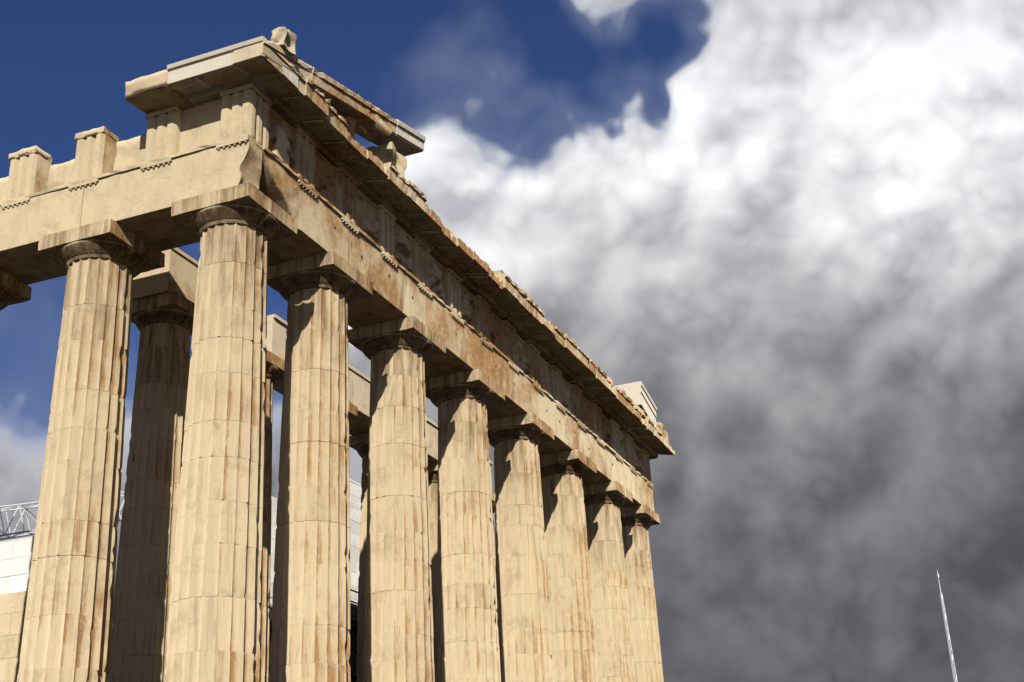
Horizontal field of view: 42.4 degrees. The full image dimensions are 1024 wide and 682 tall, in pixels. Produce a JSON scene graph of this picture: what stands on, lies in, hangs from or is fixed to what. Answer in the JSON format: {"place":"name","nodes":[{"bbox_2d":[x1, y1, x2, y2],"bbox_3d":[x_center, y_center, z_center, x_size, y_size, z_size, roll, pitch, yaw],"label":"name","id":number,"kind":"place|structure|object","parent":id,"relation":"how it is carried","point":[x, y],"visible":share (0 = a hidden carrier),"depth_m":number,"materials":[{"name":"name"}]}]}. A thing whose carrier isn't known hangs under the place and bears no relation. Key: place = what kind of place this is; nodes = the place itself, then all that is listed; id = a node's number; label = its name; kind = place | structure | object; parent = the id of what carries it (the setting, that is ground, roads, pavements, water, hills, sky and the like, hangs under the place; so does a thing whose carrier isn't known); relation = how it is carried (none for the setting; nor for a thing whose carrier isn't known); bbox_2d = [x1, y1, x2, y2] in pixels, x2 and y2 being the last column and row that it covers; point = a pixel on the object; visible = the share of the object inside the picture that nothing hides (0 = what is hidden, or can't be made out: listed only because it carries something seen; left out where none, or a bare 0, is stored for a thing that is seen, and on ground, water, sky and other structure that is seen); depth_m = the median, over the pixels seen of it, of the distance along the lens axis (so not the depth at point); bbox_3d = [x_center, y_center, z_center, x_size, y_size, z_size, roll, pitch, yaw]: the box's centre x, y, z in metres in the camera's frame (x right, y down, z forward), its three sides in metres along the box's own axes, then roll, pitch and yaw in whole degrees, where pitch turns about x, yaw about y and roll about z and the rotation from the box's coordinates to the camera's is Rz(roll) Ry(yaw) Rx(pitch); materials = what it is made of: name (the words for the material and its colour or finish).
{"place":"outdoors","nodes":[
{"label":"outdoors","id":0,"kind":"place"},
{"bbox_2d":[0,591,27,681],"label":"stone wall","id":1,"kind":"structure","parent":0,"point":[12,610],"depth_m":36.45,"materials":[{"name":"beige stone"}]},
{"bbox_2d":[0,491,123,539],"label":"crane jib","id":2,"kind":"object","parent":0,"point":[5,533],"visible":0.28,"depth_m":43.04,"materials":[{"name":"white paint"}]},
{"bbox_2d":[0,182,663,681],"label":"columns","id":3,"kind":"structure","parent":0,"point":[568,594],"depth_m":30.57,"materials":[{"name":"stone"}]},
{"bbox_2d":[0,134,262,284],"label":"architrave","id":4,"kind":"object","parent":3,"relation":"on","point":[27,222],"visible":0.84,"depth_m":31.16,"materials":[{"name":"beige stone"}]},
{"bbox_2d":[0,99,289,202],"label":"frieze","id":5,"kind":"object","parent":4,"relation":"on","point":[170,131],"visible":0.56,"depth_m":31.25,"materials":[{"name":"beige stone"}]},
{"bbox_2d":[124,36,298,112],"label":"cornice","id":6,"kind":"structure","parent":5,"relation":"on","point":[188,83],"depth_m":30.07,"materials":[{"name":"beige stone"}]},
{"bbox_2d":[80,138,348,261],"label":"corner blocks","id":7,"kind":"structure","parent":3,"relation":"on","point":[135,199],"depth_m":30.22,"materials":[{"name":"stone"}]},
{"bbox_2d":[262,146,654,511],"bbox_3d":[-0.623,1.582,42.783,1.802,1.354,29.980,-11,-25,20],"label":"architrave","id":8,"kind":"object","parent":3,"relation":"on","point":[469,347],"visible":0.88,"depth_m":38.98,"materials":[{"name":"beige stone"}]},
{"bbox_2d":[219,83,650,481],"bbox_3d":[-0.771,0.240,43.070,1.750,1.350,30.564,-11,-25,20],"label":"frieze","id":9,"kind":"object","parent":8,"relation":"on","point":[250,111],"visible":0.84,"depth_m":36.53,"materials":[{"name":"beige stone"}]},
{"bbox_2d":[214,40,674,459],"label":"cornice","id":10,"kind":"structure","parent":9,"relation":"on","point":[307,109],"depth_m":37.70,"materials":[{"name":"beige stone"}]},
{"bbox_2d":[344,94,405,176],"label":"pediment horses","id":11,"kind":"object","parent":10,"relation":"on","point":[385,153],"visible":0.35,"depth_m":34.64,"materials":[{"name":"beige stone"}]},
{"bbox_2d":[233,41,656,429],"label":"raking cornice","id":12,"kind":"structure","parent":10,"relation":"on","point":[407,140],"depth_m":33.31,"materials":[{"name":"beige stone"}]},
{"bbox_2d":[269,27,668,443],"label":"broken stones","id":13,"kind":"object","parent":10,"relation":"on","point":[283,39],"depth_m":37.49,"materials":[{"name":"beige stone"}]},
{"bbox_2d":[334,227,612,464],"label":"architrave dowel holes","id":14,"kind":"object","parent":8,"relation":"attached to","point":[456,335],"visible":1,"depth_m":38.56,"materials":[{"name":"stone"}]},
{"bbox_2d":[0,0,1023,681],"label":"sky","id":15,"kind":"structure","parent":0,"point":[798,225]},
{"bbox_3d":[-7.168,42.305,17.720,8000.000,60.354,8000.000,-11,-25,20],"label":"ground","id":16,"kind":"structure","parent":0,"visible":0},
{"bbox_2d":[937,571,957,681],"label":"lightning rod mast","id":17,"kind":"object","parent":16,"relation":"on","point":[948,636],"visible":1,"depth_m":78.28,"materials":[{"name":"silver metal"}]},
{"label":"stepped base steps","id":18,"kind":"object","parent":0,"visible":0},
{"bbox_2d":[0,478,361,620],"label":"cella walls","id":19,"kind":"structure","parent":18,"relation":"on","point":[15,560],"depth_m":37.75,"materials":[{"name":"white stone"}]},
{"bbox_2d":[108,291,496,681],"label":"inner columns","id":20,"kind":"structure","parent":18,"relation":"on","point":[163,323],"depth_m":33.50,"materials":[{"name":"beige stone"}]},
{"bbox_2d":[132,248,492,490],"bbox_3d":[-5.555,1.908,43.970,1.500,1.357,21.295,-11,-25,20],"label":"inner architrave","id":21,"kind":"object","parent":20,"relation":"on","point":[178,272],"visible":0.27,"depth_m":38.99,"materials":[{"name":"beige stone"}]},
{"bbox_2d":[268,589,357,681],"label":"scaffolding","id":22,"kind":"object","parent":18,"relation":"on","point":[353,640],"visible":0.01,"depth_m":50.16,"materials":[{"name":"metal"}]}
]}

